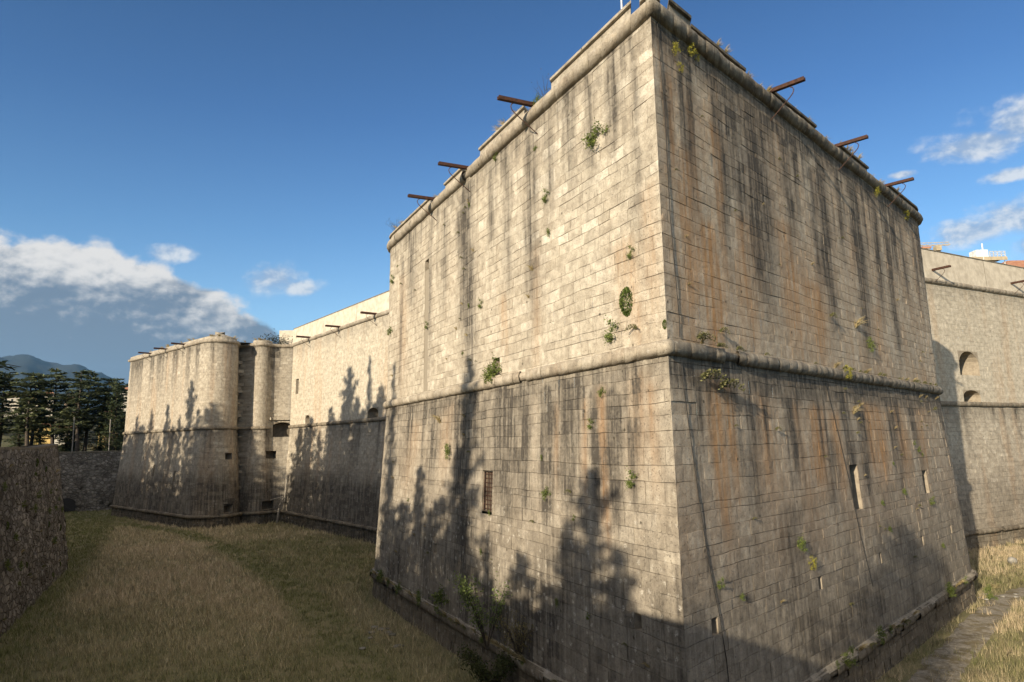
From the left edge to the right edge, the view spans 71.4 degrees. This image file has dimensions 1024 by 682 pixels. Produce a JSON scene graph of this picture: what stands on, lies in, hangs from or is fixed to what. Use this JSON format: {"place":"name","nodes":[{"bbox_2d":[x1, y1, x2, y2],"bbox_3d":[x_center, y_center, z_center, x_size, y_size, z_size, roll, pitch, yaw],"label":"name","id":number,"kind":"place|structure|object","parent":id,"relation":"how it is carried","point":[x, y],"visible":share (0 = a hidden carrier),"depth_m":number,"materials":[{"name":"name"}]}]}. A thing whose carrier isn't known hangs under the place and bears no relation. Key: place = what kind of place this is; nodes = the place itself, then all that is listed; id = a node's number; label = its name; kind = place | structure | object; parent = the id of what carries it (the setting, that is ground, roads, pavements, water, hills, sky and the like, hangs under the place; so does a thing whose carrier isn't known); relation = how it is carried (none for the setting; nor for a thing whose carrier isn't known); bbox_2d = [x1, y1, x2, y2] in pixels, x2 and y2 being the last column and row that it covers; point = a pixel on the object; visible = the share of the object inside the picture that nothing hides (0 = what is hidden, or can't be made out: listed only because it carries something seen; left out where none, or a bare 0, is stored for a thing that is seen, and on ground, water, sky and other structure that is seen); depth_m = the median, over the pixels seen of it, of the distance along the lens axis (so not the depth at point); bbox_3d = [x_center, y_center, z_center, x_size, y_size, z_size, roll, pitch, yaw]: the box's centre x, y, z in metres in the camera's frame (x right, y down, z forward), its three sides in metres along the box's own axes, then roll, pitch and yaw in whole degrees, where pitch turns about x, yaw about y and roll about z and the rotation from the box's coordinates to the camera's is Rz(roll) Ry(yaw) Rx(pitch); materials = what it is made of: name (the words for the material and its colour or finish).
{"place":"outdoors","nodes":[
{"label":"outdoors","id":0,"kind":"place"},
{"bbox_2d":[0,354,127,414],"bbox_3d":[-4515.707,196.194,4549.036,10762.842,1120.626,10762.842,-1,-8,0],"label":"mountains","id":1,"kind":"structure","parent":0,"point":[26,363],"depth_m":6015.53,"materials":[{"name":"green plant"}]},
{"bbox_2d":[0,410,371,471],"bbox_3d":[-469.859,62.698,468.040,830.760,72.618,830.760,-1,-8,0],"label":"hillside","id":2,"kind":"structure","parent":0,"point":[5,444],"depth_m":402.58,"materials":[{"name":"green plant"}]},
{"bbox_2d":[4,397,19,416],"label":"house","id":3,"kind":"structure","parent":2,"relation":"on","point":[12,399],"depth_m":420.28,"materials":[{"name":"paint"}]},
{"bbox_2d":[29,424,50,444],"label":"house","id":4,"kind":"structure","parent":2,"relation":"on","point":[47,441],"depth_m":398.23,"materials":[{"name":"paint"}]},
{"bbox_2d":[54,426,71,444],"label":"house","id":5,"kind":"structure","parent":2,"relation":"on","point":[58,437],"depth_m":394.89,"materials":[{"name":"paint"}]},
{"bbox_2d":[0,475,1023,681],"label":"moat ground","id":6,"kind":"structure","parent":0,"point":[963,615],"depth_m":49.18,"materials":[{"name":"green plant"}]},
{"bbox_2d":[0,444,67,636],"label":"counterscarp wall","id":7,"kind":"structure","parent":6,"relation":"on","point":[37,554],"depth_m":63.20,"materials":[{"name":"stone"}]},
{"bbox_2d":[4,559,10,570],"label":"leafy bush","id":8,"kind":"object","parent":7,"relation":"attached to","point":[7,562],"visible":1,"depth_m":53.58,"materials":[{"name":"green plant"}]},
{"bbox_2d":[18,444,67,566],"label":"counterscarp wall","id":9,"kind":"structure","parent":6,"relation":"on","point":[60,473],"depth_m":85.31,"materials":[{"name":"stone"}]},
{"bbox_2d":[59,451,120,511],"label":"counterscarp wall","id":10,"kind":"structure","parent":6,"relation":"on","point":[88,480],"depth_m":158.69,"materials":[{"name":"stone"}]},
{"bbox_2d":[110,330,337,528],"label":"bastion","id":11,"kind":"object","parent":6,"relation":"on","point":[206,433],"visible":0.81,"depth_m":127.15,"materials":[{"name":"stone"}]},
{"bbox_2d":[260,329,292,343],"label":"dark shrub","id":12,"kind":"object","parent":11,"relation":"on","point":[274,342],"visible":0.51,"depth_m":132.51,"materials":[{"name":"green plant"}]},
{"bbox_2d":[281,290,388,544],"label":"curtain wall","id":13,"kind":"structure","parent":6,"relation":"on","point":[328,497],"depth_m":110.34,"materials":[{"name":"stone"}]},
{"bbox_2d":[283,475,287,501],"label":"drain pipe","id":14,"kind":"object","parent":13,"relation":"attached to","point":[285,488],"visible":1,"depth_m":125.24,"materials":[{"name":"grey metal"}]},
{"bbox_2d":[296,379,298,393],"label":"window","id":15,"kind":"structure","parent":13,"relation":"in","point":[297,380],"depth_m":128.40,"materials":[{"name":"stone"}]},
{"bbox_2d":[296,336,310,346],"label":"iron spout","id":16,"kind":"object","parent":13,"relation":"attached to","point":[301,337],"visible":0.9,"depth_m":123.21,"materials":[{"name":"brown metal"}]},
{"bbox_2d":[325,325,340,337],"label":"iron spout","id":17,"kind":"object","parent":13,"relation":"attached to","point":[335,326],"visible":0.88,"depth_m":112.81,"materials":[{"name":"brown metal"}]},
{"bbox_2d":[360,311,376,325],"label":"iron spout","id":18,"kind":"object","parent":13,"relation":"attached to","point":[370,313],"visible":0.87,"depth_m":102.36,"materials":[{"name":"brown metal"}]},
{"bbox_2d":[453,641,517,681],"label":"dark bush","id":19,"kind":"object","parent":6,"relation":"on","point":[481,671],"visible":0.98,"depth_m":36.55,"materials":[{"name":"green plant"}]},
{"bbox_2d":[370,0,977,681],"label":"bastion","id":20,"kind":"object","parent":6,"relation":"on","point":[612,196],"visible":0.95,"depth_m":36.89,"materials":[{"name":"stone"}]},
{"bbox_2d":[379,569,384,581],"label":"leafy bush","id":21,"kind":"object","parent":20,"relation":"attached to","point":[380,574],"visible":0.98,"depth_m":58.78,"materials":[{"name":"green plant"}]},
{"bbox_2d":[393,582,401,594],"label":"leafy bush","id":22,"kind":"object","parent":20,"relation":"attached to","point":[398,586],"visible":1,"depth_m":54.52,"materials":[{"name":"green plant"}]},
{"bbox_2d":[415,589,422,606],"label":"leafy bush","id":23,"kind":"object","parent":20,"relation":"attached to","point":[418,596],"visible":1,"depth_m":50.00,"materials":[{"name":"green plant"}]},
{"bbox_2d":[408,194,436,220],"bbox_3d":[-6.695,-10.277,55.262,2.850,1.913,0.250,3,-9,-26],"label":"iron spout","id":24,"kind":"object","parent":20,"relation":"attached to","point":[418,197],"visible":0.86,"depth_m":55.17,"materials":[{"name":"brown metal"}]},
{"bbox_2d":[432,414,440,422],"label":"dry bush","id":25,"kind":"object","parent":20,"relation":"attached to","point":[437,418],"visible":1,"depth_m":51.55,"materials":[{"name":"beige plant"}]},
{"bbox_2d":[429,584,449,614],"bbox_3d":[-4.707,16.901,46.898,1.216,1.957,2.306,3,-9,-26],"label":"leafy bush","id":26,"kind":"object","parent":20,"relation":"attached to","point":[439,598],"visible":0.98,"depth_m":47.05,"materials":[{"name":"green plant"}]},
{"bbox_2d":[443,444,450,458],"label":"leafy bush","id":27,"kind":"object","parent":20,"relation":"attached to","point":[447,449],"visible":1,"depth_m":49.02,"materials":[{"name":"green plant"}]},
{"bbox_2d":[438,161,469,191],"bbox_3d":[-3.724,-11.233,49.151,2.850,1.913,0.250,3,-9,-26],"label":"iron spout","id":28,"kind":"object","parent":20,"relation":"attached to","point":[452,165],"visible":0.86,"depth_m":49.01,"materials":[{"name":"brown metal"}]},
{"bbox_2d":[449,570,511,649],"bbox_3d":[-1.286,14.699,39.344,4.371,4.387,3.007,-1,-8,0],"label":"elder shrub","id":29,"kind":"object","parent":20,"relation":"on","point":[480,625],"visible":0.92,"depth_m":38.89,"materials":[{"name":"green plant"}]},
{"bbox_2d":[481,363,493,383],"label":"leafy bush","id":30,"kind":"object","parent":20,"relation":"attached to","point":[485,374],"visible":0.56,"depth_m":44.13,"materials":[{"name":"green plant"}]},
{"bbox_2d":[482,471,492,511],"bbox_3d":[-1.360,9.071,43.004,0.434,2.354,1.670,3,-9,-26],"label":"window","id":31,"kind":"structure","parent":20,"relation":"in","point":[487,475],"depth_m":43.31,"materials":[{"name":"metal"}]},
{"bbox_2d":[482,352,501,383],"bbox_3d":[-1.105,1.649,43.197,1.216,1.957,1.537,3,-9,-26],"label":"leafy bush","id":32,"kind":"object","parent":20,"relation":"attached to","point":[492,368],"visible":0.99,"depth_m":43.30,"materials":[{"name":"green plant"}]},
{"bbox_2d":[495,610,533,660],"bbox_3d":[0.367,14.926,35.990,2.346,2.524,2.209,-7,-10,35],"label":"dry bush","id":33,"kind":"object","parent":20,"relation":"on","point":[519,648],"visible":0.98,"depth_m":35.98,"materials":[{"name":"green plant"}]},
{"bbox_2d":[497,95,537,134],"bbox_3d":[0.564,-12.668,40.225,2.950,1.914,0.250,3,-9,-26],"label":"iron spout","id":34,"kind":"object","parent":20,"relation":"attached to","point":[511,100],"visible":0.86,"depth_m":40.11,"materials":[{"name":"brown metal"}]},
{"bbox_2d":[513,653,525,662],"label":"dry bush","id":35,"kind":"object","parent":20,"relation":"on","point":[521,659],"visible":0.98,"depth_m":35.81,"materials":[{"name":"brown plant"}]},
{"bbox_2d":[531,93,542,106],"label":"leafy bush","id":36,"kind":"object","parent":20,"relation":"on","point":[538,98],"visible":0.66,"depth_m":40.42,"materials":[{"name":"green plant"}]},
{"bbox_2d":[531,75,550,95],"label":"twiggy shrub","id":37,"kind":"object","parent":20,"relation":"on","point":[544,87],"visible":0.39,"depth_m":40.09,"materials":[{"name":"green plant"}]},
{"bbox_2d":[539,486,550,501],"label":"leafy bush","id":38,"kind":"object","parent":20,"relation":"attached to","point":[544,493],"visible":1,"depth_m":36.13,"materials":[{"name":"green plant"}]},
{"bbox_2d":[541,186,549,202],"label":"leafy bush","id":39,"kind":"object","parent":20,"relation":"attached to","point":[543,198],"visible":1,"depth_m":38.78,"materials":[{"name":"green plant"}]},
{"bbox_2d":[584,417,592,430],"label":"leafy bush","id":40,"kind":"object","parent":20,"relation":"attached to","point":[589,426],"visible":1,"depth_m":33.06,"materials":[{"name":"green plant"}]},
{"bbox_2d":[581,117,608,150],"bbox_3d":[4.038,-9.994,34.214,0.950,1.529,2.102,3,-9,-26],"label":"leafy bush","id":41,"kind":"object","parent":20,"relation":"attached to","point":[590,141],"visible":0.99,"depth_m":34.34,"materials":[{"name":"green plant"}]},
{"bbox_2d":[596,387,605,396],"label":"leafy bush","id":42,"kind":"object","parent":20,"relation":"attached to","point":[599,393],"visible":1,"depth_m":32.59,"materials":[{"name":"green plant"}]},
{"bbox_2d":[598,315,618,345],"bbox_3d":[4.415,-0.514,32.088,0.925,1.357,1.192,3,-9,-26],"label":"leafy bush","id":43,"kind":"object","parent":20,"relation":"attached to","point":[608,336],"visible":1,"depth_m":32.04,"materials":[{"name":"green plant"}]},
{"bbox_2d":[619,286,632,316],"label":"cushion bush","id":44,"kind":"object","parent":20,"relation":"attached to","point":[626,290],"visible":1,"depth_m":31.23,"materials":[{"name":"green plant"}]},
{"bbox_2d":[623,243,633,259],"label":"leafy bush","id":45,"kind":"object","parent":20,"relation":"attached to","point":[628,255],"visible":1,"depth_m":31.19,"materials":[{"name":"green plant"}]},
{"bbox_2d":[624,466,638,488],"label":"leafy bush","id":46,"kind":"object","parent":20,"relation":"attached to","point":[629,483],"visible":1,"depth_m":29.58,"materials":[{"name":"green plant"}]},
{"bbox_2d":[625,324,637,330],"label":"trailing vine","id":47,"kind":"object","parent":20,"relation":"attached to","point":[635,326],"visible":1,"depth_m":30.61,"materials":[{"name":"plant"}]},
{"bbox_2d":[657,22,679,336],"bbox_3d":[6.686,-7.116,30.399,0.280,14.102,0.193,2,-9,-19],"label":"cable","id":48,"kind":"object","parent":20,"relation":"attached to","point":[668,182],"visible":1,"depth_m":30.30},
{"bbox_2d":[672,40,681,55],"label":"yellow bush","id":49,"kind":"object","parent":20,"relation":"attached to","point":[675,45],"visible":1,"depth_m":32.18,"materials":[{"name":"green plant"}]},
{"bbox_2d":[687,42,696,57],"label":"yellow bush","id":50,"kind":"object","parent":20,"relation":"attached to","point":[690,52],"visible":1,"depth_m":33.24,"materials":[{"name":"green plant"}]},
{"bbox_2d":[680,364,728,681],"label":"cable","id":51,"kind":"object","parent":20,"relation":"attached to","point":[703,525],"visible":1,"depth_m":28.06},
{"bbox_2d":[696,331,716,341],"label":"trailing vine","id":52,"kind":"object","parent":20,"relation":"attached to","point":[703,334],"visible":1,"depth_m":30.11,"materials":[{"name":"green plant"}]},
{"bbox_2d":[699,368,728,382],"bbox_3d":[8.260,1.442,29.851,0.844,0.638,2.278,-9,-11,43],"label":"trailing vine","id":53,"kind":"object","parent":20,"relation":"attached to","point":[706,374],"visible":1,"depth_m":30.02,"materials":[{"name":"green plant"}]},
{"bbox_2d":[717,577,725,589],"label":"leafy bush","id":54,"kind":"object","parent":20,"relation":"attached to","point":[719,585],"visible":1,"depth_m":28.15,"materials":[{"name":"green plant"}]},
{"bbox_2d":[718,378,745,391],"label":"trailing vine","id":55,"kind":"object","parent":20,"relation":"attached to","point":[723,384],"visible":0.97,"depth_m":31.19,"materials":[{"name":"green plant"}]},
{"bbox_2d":[769,76,805,120],"bbox_3d":[14.984,-13.255,39.432,2.550,1.954,0.250,-9,-11,43],"label":"iron spout","id":56,"kind":"object","parent":20,"relation":"attached to","point":[788,84],"visible":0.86,"depth_m":39.25,"materials":[{"name":"brown metal"}]},
{"bbox_2d":[797,536,808,552],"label":"leafy bush","id":57,"kind":"object","parent":20,"relation":"attached to","point":[801,544],"visible":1,"depth_m":34.13,"materials":[{"name":"green plant"}]},
{"bbox_2d":[808,555,817,569],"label":"yellow bush","id":58,"kind":"object","parent":20,"relation":"attached to","point":[814,563],"visible":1,"depth_m":34.75,"materials":[{"name":"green plant"}]},
{"bbox_2d":[843,364,852,378],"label":"yellow bush","id":59,"kind":"object","parent":20,"relation":"attached to","point":[850,374],"visible":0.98,"depth_m":42.46,"materials":[{"name":"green plant"}]},
{"bbox_2d":[835,464,862,509],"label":"window","id":60,"kind":"structure","parent":20,"relation":"in","point":[853,468],"depth_m":42.00,"materials":[{"name":"stone"}]},
{"bbox_2d":[826,385,872,584],"bbox_3d":[19.183,8.153,40.521,2.654,11.507,0.086,3,-9,-28],"label":"cable","id":61,"kind":"object","parent":20,"relation":"attached to","point":[850,486],"visible":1,"depth_m":40.57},
{"bbox_2d":[840,645,859,670],"bbox_3d":[16.680,15.483,35.083,0.846,1.241,1.090,-9,-11,43],"label":"leafy bush","id":62,"kind":"object","parent":20,"relation":"attached to","point":[848,661],"visible":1,"depth_m":35.03,"materials":[{"name":"green plant"}]},
{"bbox_2d":[834,135,868,170],"bbox_3d":[22.339,-12.352,47.215,2.500,1.952,0.250,-9,-11,43],"label":"iron spout","id":63,"kind":"object","parent":20,"relation":"attached to","point":[854,140],"visible":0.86,"depth_m":47.10,"materials":[{"name":"brown metal"}]},
{"bbox_2d":[852,406,863,414],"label":"dry bush","id":64,"kind":"object","parent":20,"relation":"attached to","point":[855,411],"visible":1,"depth_m":43.11,"materials":[{"name":"beige plant"}]},
{"bbox_2d":[854,315,866,327],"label":"dry bush","id":65,"kind":"object","parent":20,"relation":"attached to","point":[858,323],"visible":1,"depth_m":45.73,"materials":[{"name":"beige plant"}]},
{"bbox_2d":[858,642,870,651],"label":"dry bush","id":66,"kind":"object","parent":20,"relation":"on","point":[862,647],"visible":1,"depth_m":36.50,"materials":[{"name":"beige plant"}]},
{"bbox_2d":[866,337,878,351],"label":"leafy bush","id":67,"kind":"object","parent":20,"relation":"attached to","point":[871,344],"visible":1,"depth_m":47.09,"materials":[{"name":"green plant"}]},
{"bbox_2d":[874,185,880,194],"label":"yellow bush","id":68,"kind":"object","parent":20,"relation":"attached to","point":[877,190],"visible":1,"depth_m":52.95,"materials":[{"name":"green plant"}]},
{"bbox_2d":[875,625,889,644],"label":"leafy bush","id":69,"kind":"object","parent":20,"relation":"attached to","point":[881,633],"visible":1,"depth_m":38.58,"materials":[{"name":"green plant"}]},
{"bbox_2d":[884,177,913,206],"bbox_3d":[29.681,-11.358,54.931,2.500,1.952,0.250,-9,-11,43],"label":"iron spout","id":70,"kind":"object","parent":20,"relation":"attached to","point":[903,181],"visible":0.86,"depth_m":54.81,"materials":[{"name":"brown metal"}]},
{"bbox_2d":[922,470,929,493],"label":"window","id":71,"kind":"structure","parent":20,"relation":"in","point":[924,475],"depth_m":52.53,"materials":[{"name":"stone"}]},
{"bbox_2d":[945,581,956,597],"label":"leafy bush","id":72,"kind":"object","parent":20,"relation":"attached to","point":[949,589],"visible":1,"depth_m":49.55,"materials":[{"name":"green plant"}]},
{"bbox_2d":[921,248,1023,549],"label":"curtain wall","id":73,"kind":"structure","parent":6,"relation":"on","point":[969,330],"depth_m":88.34,"materials":[{"name":"stone"}]},
{"bbox_2d":[931,265,950,281],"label":"iron spout","id":74,"kind":"object","parent":73,"relation":"attached to","point":[942,267],"visible":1,"depth_m":86.22,"materials":[{"name":"brown metal"}]},
{"bbox_2d":[969,250,1007,263],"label":"building","id":75,"kind":"structure","parent":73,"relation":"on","point":[977,254],"depth_m":112.66,"materials":[{"name":"white paint"}]},
{"bbox_2d":[987,260,1023,308],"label":"roofed building","id":76,"kind":"structure","parent":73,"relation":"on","point":[1019,263],"depth_m":117.36,"materials":[{"name":"ceramic"}]},
{"bbox_2d":[1010,280,1023,293],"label":"iron spout","id":77,"kind":"object","parent":73,"relation":"attached to","point":[1020,281],"visible":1,"depth_m":95.02,"materials":[{"name":"brown metal"}]},
{"bbox_2d":[983,587,998,599],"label":"leafy bush","id":78,"kind":"object","parent":6,"relation":"on","point":[990,592],"visible":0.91,"depth_m":56.76,"materials":[{"name":"green plant"}]},
{"bbox_2d":[1007,556,1017,564],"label":"boulder","id":79,"kind":"object","parent":6,"relation":"on","point":[1011,559],"visible":0.87,"depth_m":71.95,"materials":[{"name":"stone"}]},
{"bbox_2d":[0,0,1023,477],"label":"sky","id":80,"kind":"structure","parent":0,"point":[175,171],"materials":[{"name":"blue"}]},
{"bbox_2d":[921,242,949,250],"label":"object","id":81,"kind":"object","parent":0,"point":[938,247],"visible":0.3,"depth_m":134.02,"materials":[{"name":"white paint"}]},
{"bbox_2d":[907,587,1023,681],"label":"path","id":82,"kind":"structure","parent":0,"point":[963,637],"depth_m":44.96,"materials":[{"name":"grey stone"}]},
{"bbox_3d":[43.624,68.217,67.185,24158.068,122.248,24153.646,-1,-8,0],"label":"terrain","id":83,"kind":"structure","parent":0,"visible":0},
{"bbox_2d":[0,366,19,431],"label":"cedar","id":84,"kind":"object","parent":83,"relation":"on","point":[2,373],"visible":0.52,"depth_m":173.54,"materials":[{"name":"green plant"}]},
{"bbox_2d":[0,360,19,372],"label":"fir","id":85,"kind":"object","parent":83,"relation":"on","point":[2,363],"visible":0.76,"depth_m":59.55,"materials":[{"name":"green plant"}]},
{"bbox_2d":[0,375,28,446],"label":"cedar","id":86,"kind":"object","parent":83,"relation":"on","point":[5,410],"visible":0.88,"depth_m":170.65,"materials":[{"name":"green plant"}]},
{"bbox_2d":[2,403,35,446],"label":"fir","id":87,"kind":"object","parent":83,"relation":"on","point":[18,442],"visible":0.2,"depth_m":188.15,"materials":[{"name":"green plant"}]},
{"bbox_2d":[2,372,54,445],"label":"cedar","id":88,"kind":"object","parent":83,"relation":"on","point":[28,405],"visible":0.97,"depth_m":169.86,"materials":[{"name":"green plant"}]},
{"bbox_2d":[11,372,53,444],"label":"cedar","id":89,"kind":"object","parent":83,"relation":"on","point":[33,430],"visible":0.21,"depth_m":176.47,"materials":[{"name":"green plant"}]},
{"bbox_2d":[29,416,54,444],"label":"fir","id":90,"kind":"object","parent":83,"relation":"on","point":[38,441],"visible":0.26,"depth_m":185.26,"materials":[{"name":"green plant"}]},
{"bbox_2d":[25,368,82,443],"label":"cedar","id":91,"kind":"object","parent":83,"relation":"on","point":[53,406],"visible":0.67,"depth_m":173.88,"materials":[{"name":"green plant"}]},
{"bbox_2d":[48,401,84,451],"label":"fir","id":92,"kind":"object","parent":83,"relation":"on","point":[61,442],"visible":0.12,"depth_m":193.70,"materials":[{"name":"green plant"}]},
{"bbox_2d":[48,401,96,451],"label":"fir","id":93,"kind":"object","parent":83,"relation":"on","point":[68,444],"visible":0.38,"depth_m":186.59,"materials":[{"name":"green plant"}]},
{"bbox_2d":[71,417,74,451],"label":"lamp post","id":94,"kind":"object","parent":83,"relation":"on","point":[73,434],"visible":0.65,"depth_m":160.84,"materials":[{"name":"grey metal"}]},
{"bbox_2d":[47,369,109,450],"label":"cedar","id":95,"kind":"object","parent":83,"relation":"on","point":[77,395],"visible":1,"depth_m":171.75,"materials":[{"name":"green plant"}]},
{"bbox_2d":[63,370,106,450],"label":"cedar","id":96,"kind":"object","parent":83,"relation":"on","point":[92,377],"visible":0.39,"depth_m":180.28,"materials":[{"name":"green plant"}]},
{"bbox_2d":[87,404,108,450],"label":"fir","id":97,"kind":"object","parent":83,"relation":"on","point":[94,440],"visible":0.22,"depth_m":189.39,"materials":[{"name":"green plant"}]},
{"bbox_2d":[86,378,127,440],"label":"cedar","id":98,"kind":"object","parent":83,"relation":"on","point":[125,393],"visible":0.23,"depth_m":182.59,"materials":[{"name":"green plant"}]},
{"bbox_2d":[90,384,126,450],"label":"fir","id":99,"kind":"object","parent":83,"relation":"on","point":[113,408],"visible":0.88,"depth_m":173.82,"materials":[{"name":"green plant"}]},
{"bbox_2d":[90,378,126,449],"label":"cedar","id":100,"kind":"object","parent":83,"relation":"on","point":[105,389],"visible":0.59,"depth_m":176.93,"materials":[{"name":"green plant"}]},
{"bbox_2d":[108,419,110,450],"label":"lamp post","id":101,"kind":"object","parent":83,"relation":"on","point":[109,435],"visible":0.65,"depth_m":164.74,"materials":[{"name":"grey metal"}]},
{"bbox_2d":[103,408,124,450],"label":"fir","id":102,"kind":"object","parent":83,"relation":"on","point":[119,435],"visible":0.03,"depth_m":186.48,"materials":[{"name":"green plant"}]}
]}

